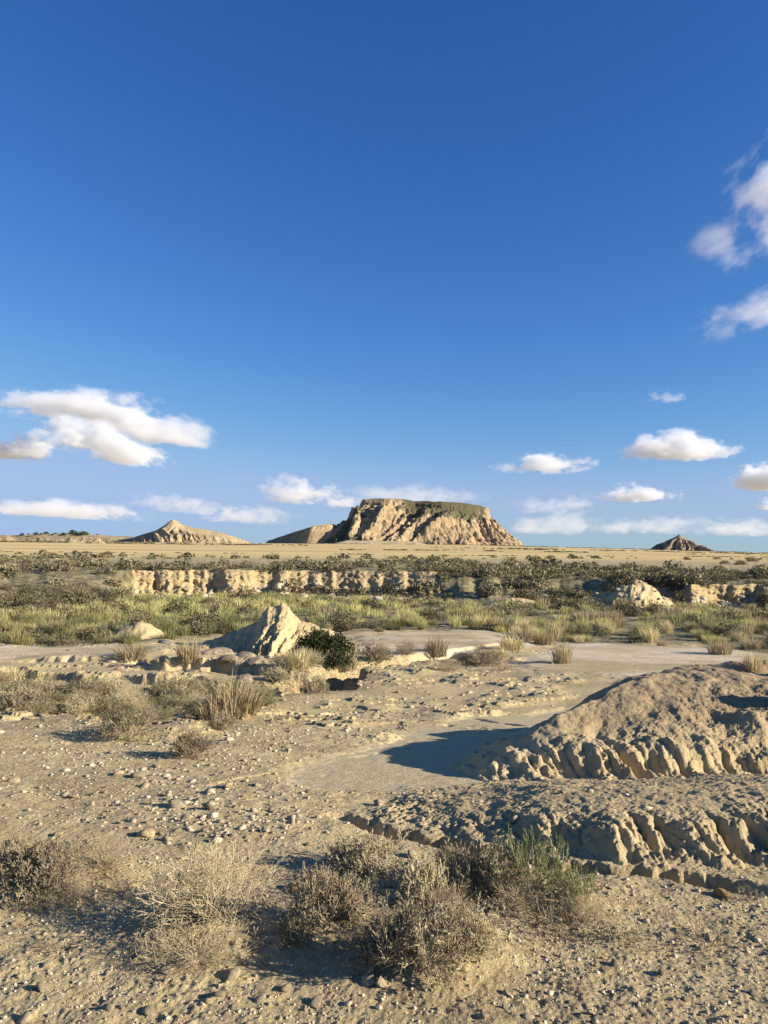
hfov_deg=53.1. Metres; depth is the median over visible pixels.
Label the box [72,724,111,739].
shrub
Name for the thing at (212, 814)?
clods
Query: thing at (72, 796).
stone
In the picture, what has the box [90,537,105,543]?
pale knoll
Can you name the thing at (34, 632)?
scrub bush
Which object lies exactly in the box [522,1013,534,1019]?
stone
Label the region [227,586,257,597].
scrub bush
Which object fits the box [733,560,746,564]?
scrub bush
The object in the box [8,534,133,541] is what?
ridge
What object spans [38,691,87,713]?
shrub
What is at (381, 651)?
shrub
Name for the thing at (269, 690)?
shrub
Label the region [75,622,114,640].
scrub bush
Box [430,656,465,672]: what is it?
shrub
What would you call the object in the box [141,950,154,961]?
stone
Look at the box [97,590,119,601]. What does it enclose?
scrub bush
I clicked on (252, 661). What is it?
rock
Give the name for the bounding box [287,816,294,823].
stone
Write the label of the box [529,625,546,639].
grass tussock
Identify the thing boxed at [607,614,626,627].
grass tussock
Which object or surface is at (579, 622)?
grass tussock
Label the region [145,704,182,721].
shrub
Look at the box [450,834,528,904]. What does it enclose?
shrub
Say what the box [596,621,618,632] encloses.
grass tussock
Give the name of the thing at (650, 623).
grass tussock
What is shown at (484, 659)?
shrub
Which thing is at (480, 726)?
shrub
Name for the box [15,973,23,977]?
stone
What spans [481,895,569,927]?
shrub
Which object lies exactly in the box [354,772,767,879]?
clay ridge
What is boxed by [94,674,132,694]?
shrub
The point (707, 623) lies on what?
grass tussock
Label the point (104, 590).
scrub bush
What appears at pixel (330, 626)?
grass tussock
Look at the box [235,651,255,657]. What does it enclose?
rock
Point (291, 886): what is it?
stone
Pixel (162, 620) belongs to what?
grass tussock
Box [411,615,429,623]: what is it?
grass tussock
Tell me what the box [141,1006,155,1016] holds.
stone
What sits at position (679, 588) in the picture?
scrub bush
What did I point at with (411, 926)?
shrub
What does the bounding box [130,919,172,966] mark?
shrub
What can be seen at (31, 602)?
scrub bush
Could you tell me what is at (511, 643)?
grass tussock
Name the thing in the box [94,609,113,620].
grass tussock
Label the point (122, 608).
scrub bush
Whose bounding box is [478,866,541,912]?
shrub
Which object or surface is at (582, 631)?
grass tussock
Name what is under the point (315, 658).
shrub
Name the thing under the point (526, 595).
scrub bush
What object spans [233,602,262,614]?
scrub bush
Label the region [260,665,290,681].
shrub
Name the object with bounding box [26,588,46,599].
scrub bush
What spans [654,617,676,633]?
grass tussock
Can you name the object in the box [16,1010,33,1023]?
stone
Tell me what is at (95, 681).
shrub
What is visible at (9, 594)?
scrub bush
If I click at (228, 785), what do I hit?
stone
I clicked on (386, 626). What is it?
grass tussock
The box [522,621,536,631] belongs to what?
grass tussock
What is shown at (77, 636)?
grass tussock
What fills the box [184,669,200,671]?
rock
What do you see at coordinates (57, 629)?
scrub bush
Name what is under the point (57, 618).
grass tussock
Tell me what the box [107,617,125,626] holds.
scrub bush
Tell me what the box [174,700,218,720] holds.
shrub
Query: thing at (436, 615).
scrub bush
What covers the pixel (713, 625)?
grass tussock
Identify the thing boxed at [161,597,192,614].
scrub bush
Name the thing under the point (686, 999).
stone
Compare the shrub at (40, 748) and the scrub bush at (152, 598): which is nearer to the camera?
the shrub at (40, 748)
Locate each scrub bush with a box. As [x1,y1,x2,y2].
[0,584,12,590]
[0,595,15,608]
[1,588,17,599]
[6,627,52,642]
[8,592,26,605]
[8,601,45,618]
[13,593,40,606]
[15,597,39,608]
[16,586,38,595]
[20,580,35,587]
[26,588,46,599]
[28,583,46,594]
[32,634,58,643]
[36,600,51,609]
[38,590,70,608]
[41,588,52,597]
[44,585,62,596]
[44,590,69,603]
[44,622,71,637]
[46,633,77,645]
[50,601,63,608]
[52,601,71,612]
[58,605,80,621]
[60,584,97,606]
[67,585,101,603]
[75,603,106,615]
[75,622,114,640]
[77,580,91,587]
[88,585,101,595]
[97,587,118,595]
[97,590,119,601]
[102,594,121,602]
[103,587,140,602]
[104,599,128,609]
[105,598,133,614]
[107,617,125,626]
[124,607,143,616]
[126,609,156,623]
[147,595,162,601]
[155,620,180,632]
[159,607,184,615]
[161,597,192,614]
[175,614,193,625]
[180,614,216,627]
[183,620,211,636]
[184,608,227,631]
[195,594,216,607]
[212,601,233,612]
[218,625,231,634]
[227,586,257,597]
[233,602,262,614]
[243,610,262,618]
[245,616,259,623]
[305,611,320,621]
[318,611,358,631]
[334,609,351,621]
[355,618,380,628]
[358,594,383,609]
[370,602,388,609]
[418,607,446,620]
[421,594,443,603]
[423,598,444,607]
[439,604,455,610]
[478,620,498,631]
[499,597,534,613]
[517,586,534,599]
[523,589,544,599]
[526,610,540,615]
[541,596,557,605]
[547,592,567,599]
[554,600,577,609]
[564,596,586,608]
[566,590,581,600]
[576,595,603,609]
[593,626,611,635]
[611,598,638,615]
[625,632,638,638]
[626,635,645,642]
[629,607,646,616]
[641,601,663,614]
[643,571,670,584]
[659,569,682,584]
[663,580,675,586]
[670,585,683,591]
[679,573,705,584]
[680,612,701,622]
[685,618,706,628]
[705,620,744,637]
[710,602,745,620]
[711,575,729,583]
[719,559,728,563]
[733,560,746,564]
[741,606,762,616]
[746,556,759,561]
[751,588,767,600]
[753,595,767,603]
[758,637,767,648]
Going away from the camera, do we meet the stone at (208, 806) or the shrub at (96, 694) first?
the stone at (208, 806)
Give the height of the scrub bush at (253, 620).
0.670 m
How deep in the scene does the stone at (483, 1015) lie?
2.64 m
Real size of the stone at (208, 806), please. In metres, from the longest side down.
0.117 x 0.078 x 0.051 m
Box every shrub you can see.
[0,670,19,686]
[0,680,32,693]
[0,682,14,692]
[0,685,57,707]
[0,692,27,710]
[0,830,44,878]
[0,832,94,911]
[0,883,37,909]
[14,678,64,694]
[15,672,58,690]
[17,684,58,702]
[19,698,56,715]
[20,739,49,750]
[26,696,60,713]
[28,926,76,956]
[32,689,81,711]
[33,678,74,698]
[33,870,93,913]
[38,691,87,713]
[53,679,86,696]
[55,696,89,714]
[56,679,103,697]
[57,693,103,714]
[60,822,141,881]
[69,679,116,695]
[70,689,104,702]
[70,690,99,700]
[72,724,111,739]
[77,675,113,692]
[80,692,101,707]
[83,695,125,710]
[84,698,132,719]
[90,861,150,895]
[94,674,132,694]
[97,706,156,742]
[99,691,139,710]
[102,696,136,708]
[105,682,142,697]
[113,687,153,706]
[126,699,165,723]
[126,829,289,946]
[130,901,258,980]
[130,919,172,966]
[134,679,184,698]
[141,699,173,713]
[145,693,186,708]
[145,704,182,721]
[154,673,206,692]
[155,684,198,703]
[157,686,194,703]
[166,728,220,759]
[169,676,207,694]
[174,696,214,717]
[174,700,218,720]
[176,689,204,710]
[185,677,216,696]
[200,702,249,719]
[207,710,241,730]
[216,676,255,695]
[219,920,266,953]
[233,692,264,716]
[244,686,282,708]
[254,685,276,694]
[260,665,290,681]
[266,651,295,666]
[276,906,319,948]
[281,644,333,668]
[290,861,376,937]
[296,672,328,693]
[296,863,336,889]
[320,829,408,883]
[323,650,358,667]
[332,877,378,907]
[349,915,411,975]
[357,642,395,661]
[359,852,421,886]
[361,880,478,990]
[363,890,396,920]
[366,902,427,929]
[394,637,417,654]
[394,851,456,909]
[423,880,481,920]
[424,954,466,988]
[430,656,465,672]
[430,838,478,877]
[435,860,487,903]
[449,905,503,960]
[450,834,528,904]
[451,892,506,935]
[455,648,502,666]
[469,722,487,728]
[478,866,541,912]
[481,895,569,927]
[488,821,586,898]
[490,650,525,672]
[521,900,590,941]
[543,857,604,907]
[553,885,610,929]
[557,964,595,993]
[573,904,645,941]
[627,926,680,959]
[675,909,743,958]
[730,883,767,901]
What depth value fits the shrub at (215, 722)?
10.64 m
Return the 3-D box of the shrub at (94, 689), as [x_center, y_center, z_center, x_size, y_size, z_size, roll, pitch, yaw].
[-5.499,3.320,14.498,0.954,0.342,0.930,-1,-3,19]
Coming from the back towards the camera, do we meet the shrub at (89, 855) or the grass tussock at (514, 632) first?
the grass tussock at (514, 632)
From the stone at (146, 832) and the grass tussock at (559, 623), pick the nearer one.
the stone at (146, 832)
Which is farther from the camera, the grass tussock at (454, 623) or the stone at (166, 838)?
the grass tussock at (454, 623)
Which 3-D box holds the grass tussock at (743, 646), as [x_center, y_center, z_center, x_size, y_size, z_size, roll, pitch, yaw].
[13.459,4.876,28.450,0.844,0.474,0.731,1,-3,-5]
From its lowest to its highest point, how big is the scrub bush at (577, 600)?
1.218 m
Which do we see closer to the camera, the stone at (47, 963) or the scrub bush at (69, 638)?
the stone at (47, 963)
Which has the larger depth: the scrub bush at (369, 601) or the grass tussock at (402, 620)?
the scrub bush at (369, 601)
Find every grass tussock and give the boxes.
[0,610,10,618]
[0,666,32,681]
[1,620,23,631]
[4,630,32,644]
[7,625,24,634]
[13,618,29,625]
[15,614,29,622]
[23,621,36,627]
[24,635,35,643]
[25,611,46,621]
[26,607,44,617]
[29,617,45,626]
[33,617,53,630]
[38,618,63,635]
[41,619,73,637]
[45,612,65,621]
[58,628,80,638]
[61,616,81,627]
[69,608,93,621]
[72,631,86,637]
[76,613,102,625]
[83,609,103,621]
[92,620,120,631]
[92,629,109,640]
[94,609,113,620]
[94,636,105,643]
[103,635,120,643]
[105,635,119,642]
[107,642,155,660]
[118,629,142,643]
[119,637,134,643]
[149,615,175,626]
[153,621,173,633]
[158,616,181,631]
[158,629,177,639]
[163,612,184,620]
[171,635,204,662]
[175,623,191,635]
[191,670,272,718]
[191,688,240,720]
[195,619,218,634]
[199,618,218,629]
[204,627,217,634]
[213,610,237,624]
[217,620,234,631]
[227,612,242,621]
[231,620,248,630]
[242,613,259,623]
[279,645,314,667]
[313,621,335,627]
[323,622,333,629]
[328,649,361,670]
[336,620,352,631]
[372,626,383,631]
[377,616,389,626]
[382,619,392,628]
[385,621,406,630]
[391,614,406,626]
[406,614,422,626]
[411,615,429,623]
[417,620,430,629]
[420,631,451,657]
[427,618,437,625]
[448,618,461,627]
[467,620,485,629]
[469,614,482,625]
[478,648,497,658]
[484,614,504,624]
[493,618,512,631]
[493,626,506,632]
[493,633,528,650]
[494,645,513,656]
[505,627,525,638]
[508,612,522,625]
[510,624,520,630]
[511,617,530,628]
[511,624,538,640]
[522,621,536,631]
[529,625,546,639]
[530,616,547,626]
[530,626,558,644]
[540,619,567,638]
[547,634,576,663]
[550,619,572,633]
[557,618,576,635]
[559,630,571,641]
[568,617,588,629]
[571,635,585,641]
[578,620,592,630]
[578,627,593,635]
[580,633,593,640]
[594,616,618,628]
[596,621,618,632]
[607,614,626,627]
[632,621,654,635]
[638,620,665,642]
[640,620,654,628]
[647,615,663,623]
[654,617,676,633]
[656,640,666,645]
[679,622,699,630]
[686,629,704,637]
[687,622,703,631]
[692,627,714,640]
[699,619,716,630]
[699,633,714,642]
[699,636,736,654]
[702,615,722,624]
[708,622,727,632]
[712,633,729,644]
[716,618,737,630]
[728,627,751,641]
[733,620,756,634]
[737,648,767,672]
[740,619,757,627]
[740,636,765,646]
[740,640,751,648]
[745,639,763,649]
[752,624,767,633]
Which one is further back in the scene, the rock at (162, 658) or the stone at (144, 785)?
the rock at (162, 658)
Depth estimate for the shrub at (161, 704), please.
12.64 m
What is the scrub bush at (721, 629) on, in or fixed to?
on the ground at (426, 747)
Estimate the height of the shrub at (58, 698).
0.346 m
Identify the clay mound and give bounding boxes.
[448,659,767,781]
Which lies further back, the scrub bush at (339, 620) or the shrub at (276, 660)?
the scrub bush at (339, 620)
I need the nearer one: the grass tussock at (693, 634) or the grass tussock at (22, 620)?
the grass tussock at (693, 634)
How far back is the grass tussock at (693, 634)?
32.29 m
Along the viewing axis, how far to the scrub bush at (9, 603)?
48.42 m
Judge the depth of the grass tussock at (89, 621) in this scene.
35.19 m
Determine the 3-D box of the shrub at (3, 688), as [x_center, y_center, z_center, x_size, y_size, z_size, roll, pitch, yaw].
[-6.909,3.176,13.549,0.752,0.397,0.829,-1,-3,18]
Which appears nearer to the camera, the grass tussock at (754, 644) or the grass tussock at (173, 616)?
the grass tussock at (754, 644)
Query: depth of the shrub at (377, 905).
3.41 m
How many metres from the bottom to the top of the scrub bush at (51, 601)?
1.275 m
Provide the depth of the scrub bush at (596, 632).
33.05 m
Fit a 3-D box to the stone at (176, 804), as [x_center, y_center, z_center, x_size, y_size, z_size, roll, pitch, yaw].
[-1.470,2.091,5.457,0.140,0.069,0.118,19,7,39]
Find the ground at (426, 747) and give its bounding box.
[0,565,767,1023]
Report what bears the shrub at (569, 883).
on the ground at (426, 747)
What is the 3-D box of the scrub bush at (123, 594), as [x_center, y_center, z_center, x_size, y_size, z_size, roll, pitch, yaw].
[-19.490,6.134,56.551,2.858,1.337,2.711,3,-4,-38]
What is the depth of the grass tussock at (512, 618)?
37.96 m
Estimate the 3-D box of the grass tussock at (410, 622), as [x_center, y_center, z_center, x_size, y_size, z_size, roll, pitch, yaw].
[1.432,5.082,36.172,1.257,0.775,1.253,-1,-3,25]
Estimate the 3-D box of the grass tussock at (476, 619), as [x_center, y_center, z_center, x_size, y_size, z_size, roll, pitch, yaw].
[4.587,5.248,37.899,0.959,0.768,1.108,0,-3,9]
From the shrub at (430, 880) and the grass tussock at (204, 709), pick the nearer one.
the shrub at (430, 880)
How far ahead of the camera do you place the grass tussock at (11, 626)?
30.90 m
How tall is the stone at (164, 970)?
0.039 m
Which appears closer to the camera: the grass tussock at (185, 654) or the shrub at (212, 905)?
the shrub at (212, 905)
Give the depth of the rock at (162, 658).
20.27 m
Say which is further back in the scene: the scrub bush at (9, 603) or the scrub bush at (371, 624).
the scrub bush at (9, 603)
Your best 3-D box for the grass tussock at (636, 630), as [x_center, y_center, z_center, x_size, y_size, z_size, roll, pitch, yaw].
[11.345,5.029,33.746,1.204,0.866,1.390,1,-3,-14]
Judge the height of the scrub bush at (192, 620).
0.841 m
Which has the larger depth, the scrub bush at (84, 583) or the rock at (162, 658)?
the scrub bush at (84, 583)
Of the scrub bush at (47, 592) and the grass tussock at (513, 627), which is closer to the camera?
the grass tussock at (513, 627)
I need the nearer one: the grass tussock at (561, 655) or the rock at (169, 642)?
the grass tussock at (561, 655)
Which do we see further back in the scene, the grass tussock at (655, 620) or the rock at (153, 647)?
the grass tussock at (655, 620)
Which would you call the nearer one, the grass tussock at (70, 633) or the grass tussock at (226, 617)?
the grass tussock at (70, 633)
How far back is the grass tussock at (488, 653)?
23.89 m
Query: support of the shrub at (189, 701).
on the ground at (426, 747)
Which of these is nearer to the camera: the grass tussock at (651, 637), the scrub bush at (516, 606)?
the grass tussock at (651, 637)
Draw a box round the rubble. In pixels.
[130,579,757,611]
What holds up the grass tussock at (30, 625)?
on the ground at (426, 747)
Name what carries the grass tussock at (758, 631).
on the ground at (426, 747)
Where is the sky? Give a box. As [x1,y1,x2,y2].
[0,0,767,552]
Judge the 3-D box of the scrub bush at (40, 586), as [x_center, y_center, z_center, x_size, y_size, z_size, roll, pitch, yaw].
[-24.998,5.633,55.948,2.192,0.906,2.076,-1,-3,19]
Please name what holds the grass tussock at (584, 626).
on the ground at (426, 747)
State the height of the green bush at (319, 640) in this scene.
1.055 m
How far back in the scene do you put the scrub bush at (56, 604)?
48.28 m
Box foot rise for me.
[310,540,422,543]
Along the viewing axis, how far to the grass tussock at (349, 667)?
21.76 m
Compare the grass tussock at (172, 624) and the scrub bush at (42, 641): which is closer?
the scrub bush at (42, 641)
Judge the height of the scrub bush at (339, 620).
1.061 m
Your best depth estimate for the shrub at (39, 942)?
3.14 m
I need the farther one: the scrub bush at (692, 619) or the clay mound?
the scrub bush at (692, 619)
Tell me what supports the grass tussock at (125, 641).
on the ground at (426, 747)
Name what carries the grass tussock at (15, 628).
on the ground at (426, 747)
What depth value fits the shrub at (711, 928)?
3.25 m
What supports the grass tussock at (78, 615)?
on the ground at (426, 747)
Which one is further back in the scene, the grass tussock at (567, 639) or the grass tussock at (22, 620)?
the grass tussock at (22, 620)
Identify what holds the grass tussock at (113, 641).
on the ground at (426, 747)
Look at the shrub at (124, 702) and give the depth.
13.35 m
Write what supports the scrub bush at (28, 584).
on the ground at (426, 747)
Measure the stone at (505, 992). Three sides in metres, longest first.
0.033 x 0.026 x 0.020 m
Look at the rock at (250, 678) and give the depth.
17.02 m
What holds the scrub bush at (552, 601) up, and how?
on the ground at (426, 747)
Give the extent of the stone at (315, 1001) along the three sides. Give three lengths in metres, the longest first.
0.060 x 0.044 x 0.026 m
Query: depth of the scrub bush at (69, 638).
26.76 m
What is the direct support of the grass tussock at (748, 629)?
on the ground at (426, 747)
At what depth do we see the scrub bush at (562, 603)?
51.80 m
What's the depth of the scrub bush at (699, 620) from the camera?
36.66 m
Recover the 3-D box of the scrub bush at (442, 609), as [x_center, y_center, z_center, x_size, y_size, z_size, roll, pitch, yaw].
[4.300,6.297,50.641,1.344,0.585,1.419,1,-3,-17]
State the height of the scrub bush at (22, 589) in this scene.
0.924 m
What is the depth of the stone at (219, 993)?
2.75 m
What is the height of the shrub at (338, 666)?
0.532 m
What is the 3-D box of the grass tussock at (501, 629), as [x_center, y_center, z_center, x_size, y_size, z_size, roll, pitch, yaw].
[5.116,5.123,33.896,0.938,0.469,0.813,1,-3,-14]
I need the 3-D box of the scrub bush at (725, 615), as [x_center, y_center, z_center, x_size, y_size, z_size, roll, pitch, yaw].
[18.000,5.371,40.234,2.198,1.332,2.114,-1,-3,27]
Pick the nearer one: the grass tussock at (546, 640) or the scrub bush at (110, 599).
the grass tussock at (546, 640)
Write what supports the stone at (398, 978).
on the ground at (426, 747)
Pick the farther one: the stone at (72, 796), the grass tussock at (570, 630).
the grass tussock at (570, 630)
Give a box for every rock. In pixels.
[113,666,124,669]
[135,661,148,665]
[140,646,160,650]
[157,640,175,645]
[159,655,168,662]
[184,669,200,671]
[202,647,233,653]
[216,655,238,662]
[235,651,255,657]
[236,674,252,680]
[242,657,263,666]
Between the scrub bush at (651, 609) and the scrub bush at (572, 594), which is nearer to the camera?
the scrub bush at (651, 609)
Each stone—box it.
[6,777,19,782]
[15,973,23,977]
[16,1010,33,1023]
[30,1009,38,1015]
[36,982,51,992]
[42,960,52,966]
[51,831,63,836]
[67,794,78,797]
[104,1004,113,1011]
[113,770,123,774]
[130,772,144,777]
[136,828,154,837]
[139,782,149,788]
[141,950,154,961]
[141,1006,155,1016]
[158,964,172,974]
[162,835,172,841]
[168,798,186,809]
[180,814,191,820]
[195,844,202,849]
[203,803,216,809]
[205,998,212,1003]
[211,991,224,996]
[223,966,239,980]
[224,782,232,787]
[231,937,242,949]
[253,993,265,1003]
[279,983,291,991]
[285,882,296,893]
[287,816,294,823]
[309,995,320,1008]
[361,973,374,986]
[375,975,387,987]
[394,975,403,980]
[407,849,416,858]
[409,979,416,985]
[480,1012,488,1018]
[503,988,509,995]
[509,815,517,823]
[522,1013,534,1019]
[526,990,534,997]
[586,1010,595,1014]
[610,958,622,966]
[658,968,665,975]
[681,996,690,1002]
[705,932,713,940]
[713,888,732,898]
[750,989,759,997]
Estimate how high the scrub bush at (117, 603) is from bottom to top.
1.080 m
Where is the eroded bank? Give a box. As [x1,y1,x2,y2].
[131,569,762,608]
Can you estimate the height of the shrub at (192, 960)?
0.153 m
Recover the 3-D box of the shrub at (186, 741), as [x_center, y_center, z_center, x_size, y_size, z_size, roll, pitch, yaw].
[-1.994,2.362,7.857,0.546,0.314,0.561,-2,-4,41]
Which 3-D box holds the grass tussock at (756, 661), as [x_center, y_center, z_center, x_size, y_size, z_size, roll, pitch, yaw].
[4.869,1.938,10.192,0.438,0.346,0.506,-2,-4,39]
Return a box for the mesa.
[266,498,522,545]
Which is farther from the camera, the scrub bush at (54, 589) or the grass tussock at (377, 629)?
the scrub bush at (54, 589)
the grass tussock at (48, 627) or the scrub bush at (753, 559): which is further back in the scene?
the scrub bush at (753, 559)
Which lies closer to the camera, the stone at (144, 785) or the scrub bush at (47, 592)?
the stone at (144, 785)
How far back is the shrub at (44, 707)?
11.91 m
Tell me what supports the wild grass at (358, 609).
on the ground at (426, 747)
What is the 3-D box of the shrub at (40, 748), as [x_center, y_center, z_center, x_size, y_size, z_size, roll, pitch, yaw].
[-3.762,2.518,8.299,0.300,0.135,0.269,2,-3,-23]
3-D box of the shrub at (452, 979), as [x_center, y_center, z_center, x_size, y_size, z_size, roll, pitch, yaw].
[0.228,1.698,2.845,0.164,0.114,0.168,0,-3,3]
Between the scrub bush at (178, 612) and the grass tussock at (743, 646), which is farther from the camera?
the scrub bush at (178, 612)
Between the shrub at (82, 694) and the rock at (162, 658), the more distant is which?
the rock at (162, 658)
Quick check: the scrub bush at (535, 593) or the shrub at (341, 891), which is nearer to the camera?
the shrub at (341, 891)
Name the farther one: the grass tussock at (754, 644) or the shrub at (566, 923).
the grass tussock at (754, 644)
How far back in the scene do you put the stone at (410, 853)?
4.34 m
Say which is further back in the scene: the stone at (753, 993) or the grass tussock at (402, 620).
the grass tussock at (402, 620)
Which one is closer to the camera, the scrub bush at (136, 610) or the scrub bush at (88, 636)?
the scrub bush at (88, 636)
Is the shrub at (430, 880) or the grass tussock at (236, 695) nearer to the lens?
the shrub at (430, 880)
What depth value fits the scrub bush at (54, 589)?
55.06 m
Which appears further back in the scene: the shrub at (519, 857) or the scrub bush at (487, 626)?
the scrub bush at (487, 626)
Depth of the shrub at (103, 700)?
12.86 m
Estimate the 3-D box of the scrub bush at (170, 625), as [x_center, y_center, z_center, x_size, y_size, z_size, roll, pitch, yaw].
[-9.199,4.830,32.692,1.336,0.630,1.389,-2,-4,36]
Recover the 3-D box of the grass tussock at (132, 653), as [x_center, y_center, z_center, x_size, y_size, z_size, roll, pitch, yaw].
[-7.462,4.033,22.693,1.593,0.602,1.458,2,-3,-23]
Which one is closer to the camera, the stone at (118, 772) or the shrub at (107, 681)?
the stone at (118, 772)
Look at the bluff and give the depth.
1187.97 m
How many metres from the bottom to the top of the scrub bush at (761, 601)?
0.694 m
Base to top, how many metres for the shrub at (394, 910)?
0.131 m
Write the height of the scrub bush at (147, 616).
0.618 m
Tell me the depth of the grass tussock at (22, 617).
37.42 m
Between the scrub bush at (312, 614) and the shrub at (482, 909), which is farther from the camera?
the scrub bush at (312, 614)
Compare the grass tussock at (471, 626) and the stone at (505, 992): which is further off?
the grass tussock at (471, 626)
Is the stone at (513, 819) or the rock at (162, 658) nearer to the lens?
the stone at (513, 819)
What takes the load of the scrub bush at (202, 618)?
on the ground at (426, 747)
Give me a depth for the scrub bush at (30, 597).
48.79 m
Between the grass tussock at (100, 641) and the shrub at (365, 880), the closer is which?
the shrub at (365, 880)
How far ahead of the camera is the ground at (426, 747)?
4.73 m
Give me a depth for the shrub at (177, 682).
15.35 m
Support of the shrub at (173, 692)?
on the ground at (426, 747)
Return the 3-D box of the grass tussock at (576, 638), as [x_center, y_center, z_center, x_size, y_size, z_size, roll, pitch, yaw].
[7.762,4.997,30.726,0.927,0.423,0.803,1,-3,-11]
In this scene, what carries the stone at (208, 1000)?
on the ground at (426, 747)
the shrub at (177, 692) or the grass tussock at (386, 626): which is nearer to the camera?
the shrub at (177, 692)
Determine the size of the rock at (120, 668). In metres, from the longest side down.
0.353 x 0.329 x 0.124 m
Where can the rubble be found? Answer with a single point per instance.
(277, 586)
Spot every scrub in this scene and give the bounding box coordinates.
[0,540,767,557]
[0,549,767,638]
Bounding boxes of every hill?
[107,519,250,542]
[651,534,712,550]
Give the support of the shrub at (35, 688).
on the ground at (426, 747)
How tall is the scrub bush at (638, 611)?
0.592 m
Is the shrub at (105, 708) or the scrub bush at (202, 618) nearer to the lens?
the shrub at (105, 708)
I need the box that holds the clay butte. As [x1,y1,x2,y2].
[206,603,345,655]
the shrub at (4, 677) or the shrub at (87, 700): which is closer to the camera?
the shrub at (87, 700)
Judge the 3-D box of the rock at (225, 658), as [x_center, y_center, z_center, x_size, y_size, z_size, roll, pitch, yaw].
[-4.091,3.852,20.156,0.619,0.222,0.456,1,-3,-17]
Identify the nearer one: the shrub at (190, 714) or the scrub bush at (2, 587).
the shrub at (190, 714)
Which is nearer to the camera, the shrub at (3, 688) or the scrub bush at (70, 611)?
the shrub at (3, 688)
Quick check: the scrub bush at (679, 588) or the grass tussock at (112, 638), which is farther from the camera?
the scrub bush at (679, 588)
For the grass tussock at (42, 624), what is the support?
on the ground at (426, 747)
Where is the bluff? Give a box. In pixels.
[0,535,16,540]
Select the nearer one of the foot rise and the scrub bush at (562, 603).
the scrub bush at (562, 603)
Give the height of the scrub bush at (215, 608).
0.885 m
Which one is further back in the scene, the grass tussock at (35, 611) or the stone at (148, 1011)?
the grass tussock at (35, 611)
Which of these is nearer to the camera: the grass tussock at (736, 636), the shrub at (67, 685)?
the shrub at (67, 685)
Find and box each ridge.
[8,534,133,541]
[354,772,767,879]
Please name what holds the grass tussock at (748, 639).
on the ground at (426, 747)
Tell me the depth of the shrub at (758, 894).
3.69 m
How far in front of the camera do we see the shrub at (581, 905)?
3.46 m
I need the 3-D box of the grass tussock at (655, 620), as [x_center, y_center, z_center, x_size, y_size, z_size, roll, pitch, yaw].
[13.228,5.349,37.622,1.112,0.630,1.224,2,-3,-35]
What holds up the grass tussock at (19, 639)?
on the ground at (426, 747)
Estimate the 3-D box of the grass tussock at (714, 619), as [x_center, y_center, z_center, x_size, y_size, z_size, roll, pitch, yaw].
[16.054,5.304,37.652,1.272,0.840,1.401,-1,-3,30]
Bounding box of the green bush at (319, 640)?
[287,626,360,666]
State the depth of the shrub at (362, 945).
2.96 m
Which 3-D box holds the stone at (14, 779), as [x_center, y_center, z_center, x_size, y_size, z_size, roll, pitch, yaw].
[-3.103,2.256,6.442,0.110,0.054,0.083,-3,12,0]
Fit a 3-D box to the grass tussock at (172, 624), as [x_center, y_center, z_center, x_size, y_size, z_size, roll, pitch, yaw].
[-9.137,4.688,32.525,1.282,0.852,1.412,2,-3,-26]
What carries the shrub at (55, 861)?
on the ground at (426, 747)
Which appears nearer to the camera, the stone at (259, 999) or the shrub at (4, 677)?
the stone at (259, 999)
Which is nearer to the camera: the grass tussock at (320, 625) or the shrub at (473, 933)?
the shrub at (473, 933)
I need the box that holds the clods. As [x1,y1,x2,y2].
[0,654,656,854]
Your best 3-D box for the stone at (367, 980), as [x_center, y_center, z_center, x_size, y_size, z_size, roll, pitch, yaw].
[-0.062,1.749,2.858,0.051,0.045,0.049,1,-3,-18]
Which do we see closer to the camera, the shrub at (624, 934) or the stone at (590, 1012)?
the stone at (590, 1012)
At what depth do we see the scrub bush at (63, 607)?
42.38 m
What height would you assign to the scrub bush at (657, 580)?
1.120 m
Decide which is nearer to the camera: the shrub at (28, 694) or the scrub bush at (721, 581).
the shrub at (28, 694)
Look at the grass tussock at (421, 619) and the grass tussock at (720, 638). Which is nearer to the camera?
the grass tussock at (720, 638)
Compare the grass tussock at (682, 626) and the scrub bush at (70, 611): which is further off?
the scrub bush at (70, 611)
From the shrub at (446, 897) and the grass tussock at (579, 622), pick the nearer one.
the shrub at (446, 897)
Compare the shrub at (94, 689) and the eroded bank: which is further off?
the eroded bank
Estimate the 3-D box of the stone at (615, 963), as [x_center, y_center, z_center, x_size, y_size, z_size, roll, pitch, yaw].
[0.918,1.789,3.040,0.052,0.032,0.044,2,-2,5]
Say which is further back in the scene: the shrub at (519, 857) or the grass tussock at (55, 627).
the grass tussock at (55, 627)
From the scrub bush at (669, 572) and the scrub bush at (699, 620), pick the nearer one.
the scrub bush at (699, 620)
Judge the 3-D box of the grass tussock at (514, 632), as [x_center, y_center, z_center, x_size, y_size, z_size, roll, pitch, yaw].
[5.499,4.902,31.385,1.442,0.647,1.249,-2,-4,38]
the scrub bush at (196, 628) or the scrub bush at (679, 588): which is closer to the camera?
the scrub bush at (196, 628)
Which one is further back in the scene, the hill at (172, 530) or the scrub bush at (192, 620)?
the hill at (172, 530)
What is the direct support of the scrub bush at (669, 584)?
on the eroded bank
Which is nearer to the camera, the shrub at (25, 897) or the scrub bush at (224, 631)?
the shrub at (25, 897)

